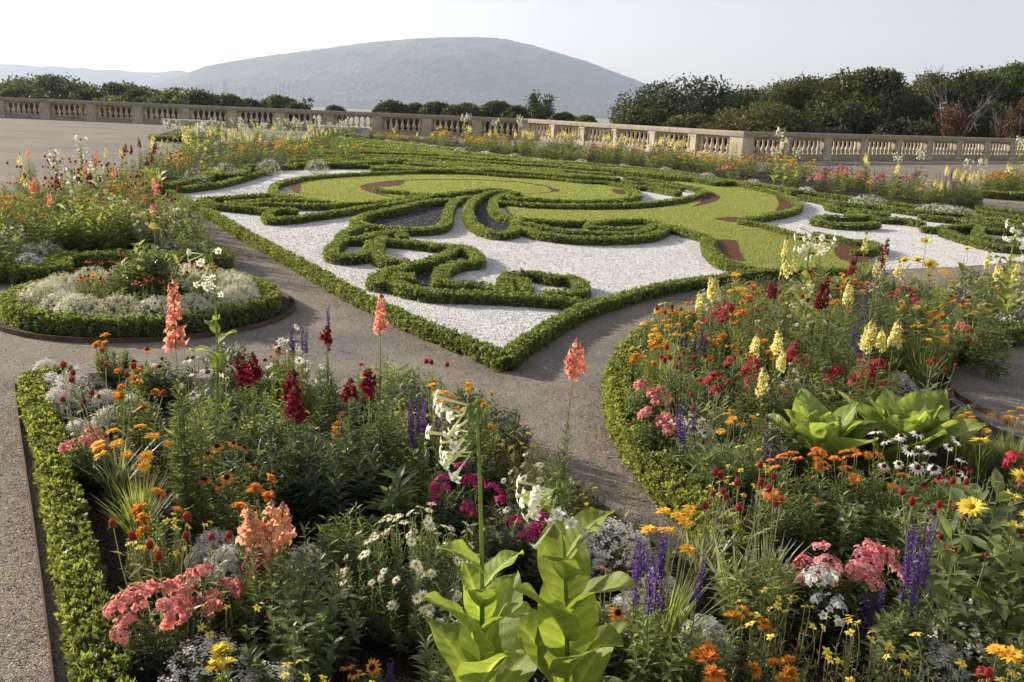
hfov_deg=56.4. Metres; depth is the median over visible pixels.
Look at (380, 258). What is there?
box hedge
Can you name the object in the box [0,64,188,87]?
distant hills
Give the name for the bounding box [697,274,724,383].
snapdragon
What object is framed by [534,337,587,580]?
snapdragon
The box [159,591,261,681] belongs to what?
yellow bidens
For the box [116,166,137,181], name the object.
coreopsis
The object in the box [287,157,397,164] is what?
box hedge
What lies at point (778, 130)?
flowering tobacco
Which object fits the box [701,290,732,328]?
marguerite daisy
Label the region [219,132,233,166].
snapdragon
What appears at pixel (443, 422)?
leafy plant
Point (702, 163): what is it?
leafy plant
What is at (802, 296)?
globe amaranth
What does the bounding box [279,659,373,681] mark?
yellow bidens
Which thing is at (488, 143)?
snapdragon
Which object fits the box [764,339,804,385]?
leafy plant
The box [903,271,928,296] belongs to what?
yellow bidens
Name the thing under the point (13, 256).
leafy plant
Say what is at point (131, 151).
snapdragon
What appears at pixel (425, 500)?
leafy plant
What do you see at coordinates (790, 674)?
marigold
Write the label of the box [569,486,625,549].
yellow bidens
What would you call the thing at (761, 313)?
leafy plant
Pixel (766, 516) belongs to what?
calendula
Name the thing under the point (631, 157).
leafy plant
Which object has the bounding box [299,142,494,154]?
box hedge
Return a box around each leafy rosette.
[140,167,166,176]
[148,175,166,182]
[188,414,289,453]
[296,496,369,532]
[307,416,359,448]
[597,675,623,681]
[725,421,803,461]
[767,387,883,475]
[837,388,985,474]
[943,405,1005,460]
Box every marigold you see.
[1,195,22,224]
[6,177,29,200]
[16,208,48,243]
[26,195,61,222]
[44,179,70,198]
[91,332,133,386]
[112,367,164,463]
[113,181,137,198]
[124,194,147,208]
[124,487,184,603]
[134,209,166,251]
[167,149,187,174]
[168,152,195,179]
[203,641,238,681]
[230,473,278,599]
[263,141,282,160]
[272,143,292,164]
[275,140,295,160]
[284,145,300,158]
[294,142,311,158]
[330,412,370,450]
[348,144,367,159]
[439,130,451,144]
[440,131,450,146]
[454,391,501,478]
[461,132,471,146]
[468,137,477,150]
[474,138,485,151]
[476,133,489,149]
[482,139,497,152]
[499,134,511,147]
[590,143,603,156]
[626,337,672,405]
[632,148,645,164]
[646,308,679,337]
[650,319,683,345]
[653,153,667,168]
[674,310,695,345]
[678,151,695,171]
[678,301,703,331]
[679,604,773,681]
[681,321,704,355]
[691,153,707,173]
[696,650,726,681]
[701,155,719,173]
[702,148,718,164]
[703,330,725,360]
[703,333,738,398]
[705,155,717,172]
[711,155,726,173]
[716,156,735,173]
[722,308,752,352]
[725,163,739,179]
[729,284,765,366]
[735,154,753,175]
[737,155,757,175]
[747,338,787,395]
[748,154,763,172]
[748,327,776,358]
[761,153,776,172]
[765,654,808,681]
[766,155,782,170]
[779,155,793,175]
[782,159,804,181]
[802,159,820,180]
[824,299,846,322]
[826,172,846,192]
[834,274,869,349]
[866,177,885,196]
[869,366,893,395]
[909,170,927,187]
[918,180,944,204]
[929,295,966,369]
[980,286,1000,311]
[981,174,998,189]
[986,176,1000,189]
[989,171,1009,188]
[993,173,1014,190]
[1000,175,1020,190]
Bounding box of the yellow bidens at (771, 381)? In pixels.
[737,367,799,402]
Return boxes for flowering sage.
[173,378,209,427]
[289,322,314,434]
[315,305,339,422]
[386,658,398,681]
[404,398,449,507]
[500,133,512,154]
[605,530,666,681]
[623,530,707,681]
[643,144,655,159]
[657,403,704,482]
[679,323,707,395]
[742,152,761,179]
[748,427,791,510]
[777,162,788,179]
[812,166,827,187]
[819,157,838,186]
[838,320,873,396]
[840,586,885,675]
[842,165,857,188]
[850,287,882,364]
[870,506,939,679]
[874,169,888,196]
[886,169,905,193]
[899,167,920,199]
[923,174,945,199]
[935,284,967,342]
[939,167,959,191]
[942,178,960,204]
[949,173,970,204]
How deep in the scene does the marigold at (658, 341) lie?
5.26 m
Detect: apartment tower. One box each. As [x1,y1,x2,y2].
[204,84,208,92]
[210,85,214,93]
[215,85,218,94]
[223,80,225,94]
[235,86,238,95]
[243,87,246,97]
[266,83,269,98]
[279,83,281,95]
[282,83,284,96]
[288,83,290,97]
[292,83,294,99]
[296,85,298,99]
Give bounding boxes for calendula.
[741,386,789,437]
[749,465,819,566]
[766,447,861,543]
[828,447,909,543]
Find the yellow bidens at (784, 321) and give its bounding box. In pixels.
[771,302,795,335]
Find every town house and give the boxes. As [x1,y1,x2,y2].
[250,88,254,98]
[255,88,259,98]
[261,89,263,98]
[302,89,305,100]
[307,90,312,100]
[313,91,316,100]
[333,89,335,100]
[337,90,340,101]
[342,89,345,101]
[351,88,353,101]
[360,88,362,101]
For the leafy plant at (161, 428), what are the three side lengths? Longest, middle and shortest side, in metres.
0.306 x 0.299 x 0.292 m
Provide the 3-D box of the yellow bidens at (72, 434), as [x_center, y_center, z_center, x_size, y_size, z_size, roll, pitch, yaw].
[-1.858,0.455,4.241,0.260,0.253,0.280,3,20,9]
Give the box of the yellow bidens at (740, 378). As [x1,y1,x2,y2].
[724,357,751,396]
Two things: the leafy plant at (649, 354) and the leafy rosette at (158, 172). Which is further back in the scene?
the leafy rosette at (158, 172)
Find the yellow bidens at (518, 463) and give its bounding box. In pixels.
[484,430,526,477]
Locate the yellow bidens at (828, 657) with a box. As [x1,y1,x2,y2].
[737,594,843,681]
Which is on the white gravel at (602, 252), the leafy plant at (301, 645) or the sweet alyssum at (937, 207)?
the sweet alyssum at (937, 207)
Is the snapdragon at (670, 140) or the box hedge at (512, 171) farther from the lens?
the snapdragon at (670, 140)
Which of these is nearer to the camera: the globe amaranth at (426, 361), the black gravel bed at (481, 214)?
the globe amaranth at (426, 361)
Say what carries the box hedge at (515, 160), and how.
on the white gravel at (602, 252)
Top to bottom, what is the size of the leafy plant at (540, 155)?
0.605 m
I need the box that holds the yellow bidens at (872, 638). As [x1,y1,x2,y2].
[822,614,916,681]
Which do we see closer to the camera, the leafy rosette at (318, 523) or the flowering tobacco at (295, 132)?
the leafy rosette at (318, 523)
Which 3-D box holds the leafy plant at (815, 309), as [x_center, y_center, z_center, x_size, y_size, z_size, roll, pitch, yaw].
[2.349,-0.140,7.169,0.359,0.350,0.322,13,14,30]
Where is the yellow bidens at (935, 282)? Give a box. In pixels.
[924,272,952,295]
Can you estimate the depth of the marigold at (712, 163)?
28.04 m
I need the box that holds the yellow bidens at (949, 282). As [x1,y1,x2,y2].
[938,267,966,290]
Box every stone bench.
[161,119,219,130]
[314,125,370,137]
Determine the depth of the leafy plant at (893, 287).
8.77 m
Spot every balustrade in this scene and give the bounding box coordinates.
[0,97,519,138]
[528,119,731,158]
[753,131,1023,159]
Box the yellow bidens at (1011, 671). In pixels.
[883,632,1018,681]
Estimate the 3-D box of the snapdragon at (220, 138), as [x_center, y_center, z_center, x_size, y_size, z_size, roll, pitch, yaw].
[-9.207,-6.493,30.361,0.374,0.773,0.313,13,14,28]
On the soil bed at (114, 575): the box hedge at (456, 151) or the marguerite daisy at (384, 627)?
the marguerite daisy at (384, 627)
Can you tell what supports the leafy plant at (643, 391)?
on the soil bed at (942, 451)
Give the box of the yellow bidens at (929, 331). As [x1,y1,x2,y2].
[922,315,942,342]
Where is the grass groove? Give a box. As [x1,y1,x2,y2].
[384,179,553,193]
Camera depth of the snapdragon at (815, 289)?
8.04 m
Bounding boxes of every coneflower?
[75,259,113,304]
[76,272,113,314]
[107,252,134,294]
[124,347,165,403]
[126,185,153,208]
[131,182,152,201]
[131,273,168,314]
[160,149,181,176]
[175,346,235,467]
[183,262,217,307]
[189,260,220,298]
[196,441,265,545]
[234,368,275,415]
[255,342,297,405]
[261,353,295,394]
[318,139,328,153]
[340,657,395,681]
[343,363,374,415]
[389,398,430,494]
[597,565,625,676]
[711,300,732,330]
[823,312,849,344]
[830,281,861,317]
[852,428,931,533]
[861,277,877,297]
[882,270,899,292]
[897,435,967,519]
[941,293,968,317]
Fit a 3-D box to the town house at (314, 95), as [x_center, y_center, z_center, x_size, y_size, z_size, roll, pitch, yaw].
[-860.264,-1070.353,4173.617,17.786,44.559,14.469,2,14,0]
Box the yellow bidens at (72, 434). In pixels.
[51,411,119,465]
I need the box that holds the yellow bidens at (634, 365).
[619,340,648,381]
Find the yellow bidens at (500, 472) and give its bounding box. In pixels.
[476,441,526,495]
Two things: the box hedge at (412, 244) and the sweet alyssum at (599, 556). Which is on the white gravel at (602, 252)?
the box hedge at (412, 244)
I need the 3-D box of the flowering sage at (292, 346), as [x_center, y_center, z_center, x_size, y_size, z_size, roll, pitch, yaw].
[-1.004,0.224,4.505,0.173,0.642,0.158,-1,14,-14]
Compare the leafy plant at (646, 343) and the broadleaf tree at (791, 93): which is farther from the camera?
the broadleaf tree at (791, 93)
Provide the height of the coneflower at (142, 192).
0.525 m
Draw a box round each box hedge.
[0,246,75,284]
[0,268,282,337]
[13,364,136,681]
[49,248,130,271]
[147,133,208,141]
[158,241,234,271]
[160,170,215,194]
[162,189,517,372]
[170,163,371,193]
[176,166,214,176]
[195,192,284,202]
[197,198,276,215]
[208,165,252,181]
[223,196,322,205]
[224,200,370,210]
[242,162,275,171]
[260,196,430,225]
[262,206,299,218]
[266,169,641,207]
[287,145,510,158]
[287,150,453,156]
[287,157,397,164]
[292,139,456,149]
[293,160,372,169]
[294,153,468,160]
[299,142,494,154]
[303,136,428,144]
[309,159,386,165]
[313,148,482,159]
[317,143,454,152]
[319,155,440,160]
[322,236,378,265]
[325,141,413,146]
[334,224,376,246]
[346,193,426,206]
[348,195,473,236]
[364,245,460,292]
[366,157,475,166]
[366,228,409,242]
[369,163,443,171]
[369,234,410,268]
[370,187,520,199]
[379,166,467,173]
[383,237,470,253]
[384,279,602,310]
[388,270,417,285]
[403,161,485,173]
[430,244,486,291]
[433,161,564,172]
[437,156,693,182]
[439,160,612,175]
[443,279,515,296]
[444,149,508,155]
[461,190,523,240]
[472,166,620,182]
[473,153,589,163]
[475,156,595,165]
[478,167,571,179]
[486,191,517,224]
[494,265,858,370]
[495,268,559,291]
[496,177,709,210]
[505,157,700,175]
[512,275,534,297]
[517,223,669,245]
[521,221,658,239]
[522,216,592,228]
[543,273,591,301]
[565,164,738,185]
[582,221,647,234]
[584,217,711,241]
[600,310,751,567]
[614,167,686,174]
[619,179,686,191]
[624,183,682,196]
[638,170,722,185]
[689,174,760,187]
[700,236,774,279]
[733,183,803,222]
[734,180,802,195]
[736,219,807,239]
[795,194,922,216]
[802,190,924,208]
[809,213,875,221]
[809,218,881,230]
[810,232,883,256]
[822,202,891,217]
[846,210,927,227]
[916,208,1021,226]
[916,214,1023,229]
[916,320,1023,382]
[919,203,1023,222]
[919,223,984,233]
[937,228,1023,253]
[970,224,1020,245]
[972,189,1023,200]
[975,205,1023,215]
[980,226,1023,237]
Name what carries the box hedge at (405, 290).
on the white gravel at (602, 252)
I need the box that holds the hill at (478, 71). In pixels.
[145,37,660,118]
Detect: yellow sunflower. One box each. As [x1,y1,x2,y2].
[889,237,938,369]
[913,436,1023,681]
[944,246,991,337]
[960,510,1023,681]
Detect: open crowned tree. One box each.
[297,98,313,125]
[523,89,557,135]
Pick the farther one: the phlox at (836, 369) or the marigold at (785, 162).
the marigold at (785, 162)
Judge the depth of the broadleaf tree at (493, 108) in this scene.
110.39 m
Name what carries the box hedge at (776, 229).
on the white gravel at (602, 252)
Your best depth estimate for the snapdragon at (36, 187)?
11.06 m
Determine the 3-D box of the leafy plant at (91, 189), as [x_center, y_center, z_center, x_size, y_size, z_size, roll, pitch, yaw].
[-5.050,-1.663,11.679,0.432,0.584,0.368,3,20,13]
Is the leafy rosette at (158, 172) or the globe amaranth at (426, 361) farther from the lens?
the leafy rosette at (158, 172)
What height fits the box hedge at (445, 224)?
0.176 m
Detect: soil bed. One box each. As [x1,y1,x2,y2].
[0,286,293,337]
[52,226,183,261]
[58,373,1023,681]
[143,143,293,184]
[158,131,233,142]
[310,133,982,209]
[631,294,1023,613]
[982,183,1022,192]
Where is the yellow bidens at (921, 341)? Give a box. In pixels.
[893,322,942,361]
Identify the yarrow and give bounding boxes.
[140,223,182,303]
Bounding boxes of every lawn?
[289,174,628,201]
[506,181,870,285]
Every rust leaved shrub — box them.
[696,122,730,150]
[932,100,973,153]
[994,101,1023,148]
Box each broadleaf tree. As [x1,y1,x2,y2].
[0,72,94,92]
[0,83,66,109]
[9,92,73,115]
[48,82,100,98]
[65,87,123,115]
[76,95,130,118]
[99,80,151,96]
[118,86,160,101]
[132,91,165,102]
[146,90,201,119]
[163,85,212,95]
[185,91,227,121]
[218,92,254,123]
[243,97,272,124]
[259,94,301,122]
[283,101,314,125]
[320,104,351,126]
[371,98,412,129]
[407,102,423,130]
[415,99,449,130]
[438,104,471,132]
[459,101,487,132]
[479,100,511,133]
[499,105,532,134]
[549,111,578,137]
[574,115,599,139]
[594,72,773,143]
[606,105,672,143]
[707,101,809,149]
[711,85,771,105]
[747,71,854,119]
[795,66,934,124]
[798,98,888,153]
[907,95,942,127]
[910,66,1011,145]
[932,65,1022,113]
[935,99,1023,153]
[966,60,1023,123]
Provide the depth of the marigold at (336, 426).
4.29 m
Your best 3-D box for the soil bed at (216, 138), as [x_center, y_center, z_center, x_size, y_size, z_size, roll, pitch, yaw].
[-12.876,-8.358,39.001,3.004,0.001,13.433,-2,14,-18]
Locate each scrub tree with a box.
[645,112,736,151]
[746,113,849,153]
[867,116,946,153]
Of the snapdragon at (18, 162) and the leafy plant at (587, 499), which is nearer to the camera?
the leafy plant at (587, 499)
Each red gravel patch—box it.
[289,183,300,192]
[360,181,404,197]
[611,189,625,194]
[692,193,719,206]
[715,217,738,221]
[717,239,744,261]
[775,197,792,210]
[834,244,871,262]
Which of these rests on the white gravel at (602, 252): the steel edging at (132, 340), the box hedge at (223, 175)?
the box hedge at (223, 175)
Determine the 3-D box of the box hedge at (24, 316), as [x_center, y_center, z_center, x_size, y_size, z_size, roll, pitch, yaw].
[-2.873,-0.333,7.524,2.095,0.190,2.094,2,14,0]
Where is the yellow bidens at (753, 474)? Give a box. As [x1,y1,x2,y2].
[716,445,772,523]
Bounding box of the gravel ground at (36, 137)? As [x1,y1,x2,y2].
[0,117,1023,681]
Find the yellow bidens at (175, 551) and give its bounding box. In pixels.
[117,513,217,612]
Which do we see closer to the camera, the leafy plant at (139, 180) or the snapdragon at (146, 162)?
the leafy plant at (139, 180)
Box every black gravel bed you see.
[370,205,444,226]
[414,269,433,285]
[474,199,508,231]
[957,231,970,235]
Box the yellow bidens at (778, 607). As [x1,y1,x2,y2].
[729,587,830,673]
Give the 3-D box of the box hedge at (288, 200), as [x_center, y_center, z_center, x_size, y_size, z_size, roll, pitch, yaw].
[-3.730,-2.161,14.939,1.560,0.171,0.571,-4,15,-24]
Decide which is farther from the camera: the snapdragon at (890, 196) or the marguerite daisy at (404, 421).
the snapdragon at (890, 196)
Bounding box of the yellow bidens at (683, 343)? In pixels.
[675,330,700,361]
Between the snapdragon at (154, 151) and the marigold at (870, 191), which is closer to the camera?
the snapdragon at (154, 151)
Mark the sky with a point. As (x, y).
(747, 42)
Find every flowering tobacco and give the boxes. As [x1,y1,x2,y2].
[47,147,67,196]
[63,168,83,213]
[74,135,88,187]
[86,161,103,206]
[102,186,118,224]
[161,120,170,166]
[170,123,177,163]
[172,121,182,161]
[186,247,236,442]
[194,121,210,174]
[195,122,200,154]
[199,120,210,167]
[238,120,243,147]
[238,124,244,153]
[246,127,251,155]
[255,123,261,154]
[262,128,267,155]
[283,119,288,145]
[291,117,299,154]
[298,121,303,145]
[317,124,324,153]
[336,123,342,152]
[339,119,347,156]
[344,117,353,156]
[423,389,547,681]
[461,114,467,150]
[465,112,471,145]
[491,120,496,140]
[495,118,500,144]
[513,475,639,681]
[515,114,522,149]
[517,120,522,149]
[767,127,784,173]
[767,147,781,184]
[771,226,835,333]
[778,137,788,185]
[789,147,801,187]
[886,152,903,194]
[914,149,926,195]
[962,159,973,191]
[972,158,987,195]
[979,220,1023,323]
[1012,135,1023,179]
[1015,140,1023,174]
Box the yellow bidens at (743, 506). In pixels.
[701,476,762,538]
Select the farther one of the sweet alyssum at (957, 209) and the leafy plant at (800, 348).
the sweet alyssum at (957, 209)
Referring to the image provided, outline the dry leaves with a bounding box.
[0,198,999,681]
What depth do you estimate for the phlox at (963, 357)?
6.67 m
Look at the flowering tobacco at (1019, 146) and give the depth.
28.11 m
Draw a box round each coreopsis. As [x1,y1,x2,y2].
[0,201,14,243]
[73,192,97,225]
[82,199,107,242]
[90,424,174,545]
[106,180,125,212]
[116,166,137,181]
[118,183,144,210]
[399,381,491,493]
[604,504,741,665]
[628,321,694,387]
[659,324,694,362]
[684,313,715,342]
[704,409,757,489]
[713,272,762,364]
[840,267,859,303]
[877,329,908,376]
[897,299,940,376]
[905,324,952,391]
[935,269,955,300]
[957,411,1016,478]
[958,298,993,358]
[982,406,1023,476]
[985,643,1023,681]
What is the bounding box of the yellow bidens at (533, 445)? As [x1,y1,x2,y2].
[493,431,545,491]
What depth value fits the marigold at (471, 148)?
35.30 m
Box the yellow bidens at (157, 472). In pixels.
[124,434,174,488]
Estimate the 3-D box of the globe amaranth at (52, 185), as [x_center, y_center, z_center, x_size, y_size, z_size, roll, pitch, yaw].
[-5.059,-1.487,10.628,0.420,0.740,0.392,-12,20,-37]
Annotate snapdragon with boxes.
[15,152,27,192]
[20,167,30,202]
[20,178,34,210]
[25,147,38,187]
[31,176,46,212]
[43,190,68,248]
[53,173,66,211]
[74,169,84,204]
[82,163,90,195]
[86,170,100,200]
[89,150,102,190]
[101,145,115,186]
[110,166,122,209]
[115,147,125,186]
[118,144,131,179]
[127,145,140,181]
[134,138,143,179]
[139,157,151,182]
[147,141,159,170]
[148,175,160,204]
[149,134,169,177]
[149,152,158,192]
[161,268,219,552]
[176,130,196,177]
[179,124,195,161]
[181,126,196,165]
[188,124,196,148]
[201,124,218,164]
[203,126,214,151]
[208,351,291,502]
[217,124,226,147]
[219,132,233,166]
[223,499,319,658]
[225,126,241,168]
[230,128,238,151]
[236,128,251,165]
[237,129,244,146]
[247,131,261,163]
[255,367,335,535]
[267,126,276,145]
[270,126,277,147]
[286,128,293,146]
[302,130,312,158]
[304,326,347,447]
[306,123,321,160]
[319,368,403,510]
[327,127,337,148]
[360,291,408,498]
[430,132,436,144]
[466,125,473,143]
[484,127,498,153]
[509,129,517,152]
[511,473,552,530]
[517,129,529,154]
[524,130,535,156]
[525,128,536,152]
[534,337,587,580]
[540,128,550,154]
[550,127,563,155]
[559,130,567,151]
[561,124,574,154]
[562,132,574,153]
[567,128,579,149]
[577,135,584,156]
[594,131,610,160]
[604,140,616,162]
[610,127,619,160]
[614,132,627,161]
[621,134,635,162]
[635,140,644,163]
[652,136,664,158]
[654,135,669,161]
[663,137,680,169]
[667,137,674,155]
[676,138,681,159]
[677,289,712,390]
[678,137,686,159]
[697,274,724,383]
[728,143,739,165]
[729,333,769,443]
[736,366,781,470]
[748,327,785,433]
[757,277,781,376]
[763,138,781,180]
[771,255,799,362]
[774,235,799,307]
[789,289,829,401]
[805,275,838,384]
[810,240,822,295]
[810,240,827,298]
[827,251,859,360]
[827,280,857,400]
[837,230,870,303]
[840,318,878,453]
[855,256,886,379]
[856,152,876,188]
[860,327,894,455]
[861,238,893,359]
[868,243,892,308]
[869,318,906,444]
[875,260,903,378]
[882,161,907,200]
[918,177,957,205]
[931,164,966,204]
[955,168,980,203]
[961,167,986,207]
[964,248,1003,373]
[979,261,1020,380]
[998,161,1014,191]
[1014,171,1023,191]
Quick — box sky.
[0,0,1023,114]
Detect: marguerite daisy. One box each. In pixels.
[0,224,33,258]
[26,181,51,202]
[99,193,140,226]
[130,208,168,256]
[155,205,196,250]
[263,324,325,444]
[329,502,500,657]
[378,403,426,458]
[436,586,465,623]
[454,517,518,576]
[483,498,544,571]
[500,452,578,514]
[639,302,680,337]
[693,289,726,324]
[696,304,733,337]
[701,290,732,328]
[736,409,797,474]
[749,320,770,339]
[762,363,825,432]
[781,284,836,351]
[855,285,889,316]
[878,289,897,312]
[890,294,928,324]
[931,309,955,334]
[937,286,971,310]
[951,279,981,307]
[963,295,989,317]
[966,299,991,323]
[981,285,1007,317]
[990,290,1023,321]
[1014,289,1023,317]
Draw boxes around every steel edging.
[0,291,295,342]
[13,377,53,681]
[947,363,1023,431]
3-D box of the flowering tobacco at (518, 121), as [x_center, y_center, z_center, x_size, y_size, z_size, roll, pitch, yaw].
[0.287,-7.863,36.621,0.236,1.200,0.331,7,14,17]
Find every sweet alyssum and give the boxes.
[9,243,51,262]
[13,251,47,276]
[14,280,77,311]
[26,239,61,260]
[28,278,78,307]
[32,357,59,370]
[37,289,93,313]
[40,272,88,298]
[40,371,72,399]
[43,388,80,421]
[49,366,102,413]
[52,293,111,318]
[63,418,103,449]
[65,265,118,295]
[66,365,90,385]
[88,388,116,412]
[89,292,147,320]
[90,405,117,434]
[100,265,128,291]
[109,392,147,417]
[129,295,181,320]
[150,364,172,380]
[157,239,197,253]
[158,631,257,681]
[166,292,214,318]
[169,262,203,291]
[180,168,210,184]
[182,264,233,291]
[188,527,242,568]
[190,242,216,250]
[193,283,248,311]
[199,544,242,595]
[210,274,261,303]
[212,162,237,172]
[215,268,258,295]
[216,282,261,307]
[241,662,302,681]
[256,158,281,175]
[285,542,334,595]
[305,159,330,174]
[584,534,612,579]
[585,517,657,592]
[605,591,650,631]
[621,567,689,610]
[662,413,718,461]
[675,613,734,666]
[800,187,816,194]
[846,195,884,204]
[886,372,917,396]
[901,636,972,681]
[916,203,956,211]
[924,606,1018,681]
[931,205,977,215]
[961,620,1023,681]
[994,306,1023,324]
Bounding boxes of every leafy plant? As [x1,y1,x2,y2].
[0,186,18,216]
[0,194,12,219]
[0,198,36,240]
[0,207,16,249]
[0,224,27,262]
[1,179,27,200]
[2,192,34,230]
[6,203,53,248]
[8,188,47,220]
[12,194,40,224]
[18,197,47,243]
[23,180,46,203]
[26,182,57,224]
[29,210,89,251]
[34,199,68,235]
[40,182,60,208]
[40,188,65,218]
[46,184,77,213]
[47,194,120,255]
[52,187,82,215]
[55,206,86,240]
[59,194,99,231]
[67,183,87,209]
[75,187,95,216]
[78,184,112,212]
[88,199,159,251]
[97,177,125,205]
[98,164,120,188]
[98,174,125,201]
[100,213,129,253]
[101,189,124,206]
[104,386,160,437]
[108,239,172,309]
[111,174,140,197]
[111,180,142,202]
[123,196,149,240]
[126,171,154,199]
[126,180,160,210]
[130,171,161,191]
[130,180,154,202]
[137,144,164,170]
[144,151,177,181]
[144,191,168,223]
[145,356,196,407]
[150,406,207,470]
[156,198,187,246]
[157,190,183,225]
[162,397,238,498]
[165,192,202,236]
[165,387,206,421]
[167,211,208,250]
[172,218,215,256]
[173,201,190,224]
[174,146,197,166]
[184,138,200,154]
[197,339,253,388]
[199,377,242,418]
[201,389,249,428]
[207,152,228,168]
[208,427,327,534]
[211,145,241,171]
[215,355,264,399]
[236,399,274,426]
[238,589,346,681]
[242,138,256,151]
[248,142,276,163]
[252,397,319,451]
[260,552,368,680]
[275,139,291,155]
[275,383,324,423]
[285,515,366,631]
[286,422,332,459]
[290,420,410,535]
[296,441,351,496]
[305,425,364,473]
[316,502,383,581]
[329,141,344,153]
[332,143,350,157]
[340,139,356,149]
[341,395,383,436]
[347,144,359,153]
[353,353,411,410]
[362,408,429,467]
[363,462,427,558]
[370,377,430,430]
[387,389,436,430]
[388,363,447,413]
[399,468,451,529]
[409,631,456,681]
[427,411,473,458]
[431,607,465,681]
[437,137,447,146]
[442,385,488,431]
[444,452,503,506]
[455,420,497,460]
[470,396,523,448]
[486,413,534,465]
[500,143,512,154]
[521,449,577,488]
[532,142,549,157]
[534,673,611,681]
[539,144,554,157]
[542,475,601,516]
[545,144,562,159]
[556,145,573,160]
[562,145,577,160]
[570,148,584,161]
[572,149,589,161]
[577,143,598,160]
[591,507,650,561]
[598,150,611,163]
[614,533,677,588]
[617,147,637,165]
[621,149,639,164]
[621,374,671,421]
[635,322,680,366]
[636,335,691,386]
[644,147,660,164]
[644,156,659,167]
[650,149,669,165]
[651,366,708,419]
[652,301,692,332]
[666,149,678,165]
[677,386,729,433]
[678,148,700,168]
[680,358,727,405]
[680,435,752,511]
[688,395,747,445]
[693,290,722,318]
[696,156,711,170]
[703,150,717,167]
[703,408,755,454]
[704,536,802,641]
[716,276,748,315]
[716,342,764,388]
[717,151,733,168]
[721,286,760,323]
[723,277,753,306]
[725,291,758,315]
[728,154,743,170]
[728,430,792,502]
[733,293,773,331]
[747,282,773,311]
[747,292,787,323]
[749,274,781,305]
[750,317,789,341]
[758,298,792,328]
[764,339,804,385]
[766,322,816,363]
[770,278,790,301]
[774,284,809,319]
[782,316,816,342]
[784,168,802,185]
[787,371,850,411]
[788,358,846,406]
[790,489,890,566]
[793,295,827,325]
[794,329,830,356]
[796,158,815,175]
[801,355,832,382]
[808,344,843,364]
[810,291,838,317]
[810,301,845,334]
[813,271,842,298]
[818,343,864,389]
[819,296,839,322]
[821,305,846,328]
[829,277,842,297]
[829,314,862,355]
[837,171,855,190]
[849,164,867,180]
[849,294,878,324]
[849,299,888,328]
[861,605,934,681]
[865,480,944,552]
[873,296,890,323]
[877,497,976,592]
[880,304,924,333]
[882,279,899,302]
[888,291,922,313]
[893,314,932,347]
[898,177,926,203]
[907,280,934,301]
[912,475,1018,536]
[915,294,945,332]
[920,292,949,326]
[923,282,946,300]
[924,287,954,313]
[925,477,1023,588]
[933,297,974,325]
[942,275,980,301]
[961,302,996,324]
[963,266,981,285]
[965,274,996,302]
[981,630,1023,681]
[986,277,1004,293]
[987,303,1015,324]
[1003,169,1019,187]
[1010,167,1023,184]
[1016,281,1023,308]
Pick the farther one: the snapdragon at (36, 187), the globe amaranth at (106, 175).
the globe amaranth at (106, 175)
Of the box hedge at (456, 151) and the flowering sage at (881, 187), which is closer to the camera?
the flowering sage at (881, 187)
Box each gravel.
[0,240,1023,681]
[180,138,1023,351]
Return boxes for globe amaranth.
[0,161,25,207]
[42,155,62,194]
[42,173,70,231]
[46,157,68,203]
[54,361,168,502]
[59,158,79,207]
[64,160,82,194]
[83,160,107,192]
[84,163,108,194]
[91,175,110,213]
[97,161,113,202]
[107,511,236,676]
[109,162,127,192]
[115,174,142,223]
[123,173,150,224]
[150,181,190,250]
[402,358,453,459]
[654,344,700,447]
[655,304,696,393]
[672,468,742,586]
[681,377,738,466]
[692,461,786,609]
[699,350,743,412]
[735,473,811,602]
[753,298,784,330]
[775,290,809,343]
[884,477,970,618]
[912,466,981,538]
[918,357,959,414]
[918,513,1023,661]
[969,666,996,681]
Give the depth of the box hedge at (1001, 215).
17.69 m
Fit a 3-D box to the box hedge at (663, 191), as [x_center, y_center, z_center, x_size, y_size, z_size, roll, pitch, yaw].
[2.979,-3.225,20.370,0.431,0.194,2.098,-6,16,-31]
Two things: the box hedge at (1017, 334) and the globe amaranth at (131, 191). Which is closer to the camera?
the box hedge at (1017, 334)
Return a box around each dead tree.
[913,63,1002,145]
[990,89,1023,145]
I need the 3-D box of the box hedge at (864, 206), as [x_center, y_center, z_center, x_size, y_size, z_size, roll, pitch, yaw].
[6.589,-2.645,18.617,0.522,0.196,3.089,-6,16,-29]
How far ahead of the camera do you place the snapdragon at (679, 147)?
31.79 m
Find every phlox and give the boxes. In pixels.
[58,425,112,499]
[101,577,204,681]
[144,203,166,226]
[174,562,247,657]
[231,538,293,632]
[424,461,506,553]
[452,135,460,143]
[489,511,548,597]
[623,378,672,432]
[627,406,681,459]
[702,356,772,423]
[704,302,754,357]
[716,164,730,177]
[776,342,814,397]
[780,554,828,620]
[788,562,847,659]
[804,538,906,629]
[806,172,827,191]
[810,268,834,303]
[823,357,899,407]
[832,164,848,180]
[839,170,849,180]
[850,171,864,185]
[854,173,869,186]
[873,173,888,187]
[884,285,922,330]
[898,174,912,192]
[945,321,986,368]
[997,513,1023,584]
[1001,450,1023,524]
[1013,503,1023,533]
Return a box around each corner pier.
[519,118,535,139]
[727,131,755,159]
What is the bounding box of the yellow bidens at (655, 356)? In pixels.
[634,334,675,391]
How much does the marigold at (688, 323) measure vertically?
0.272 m

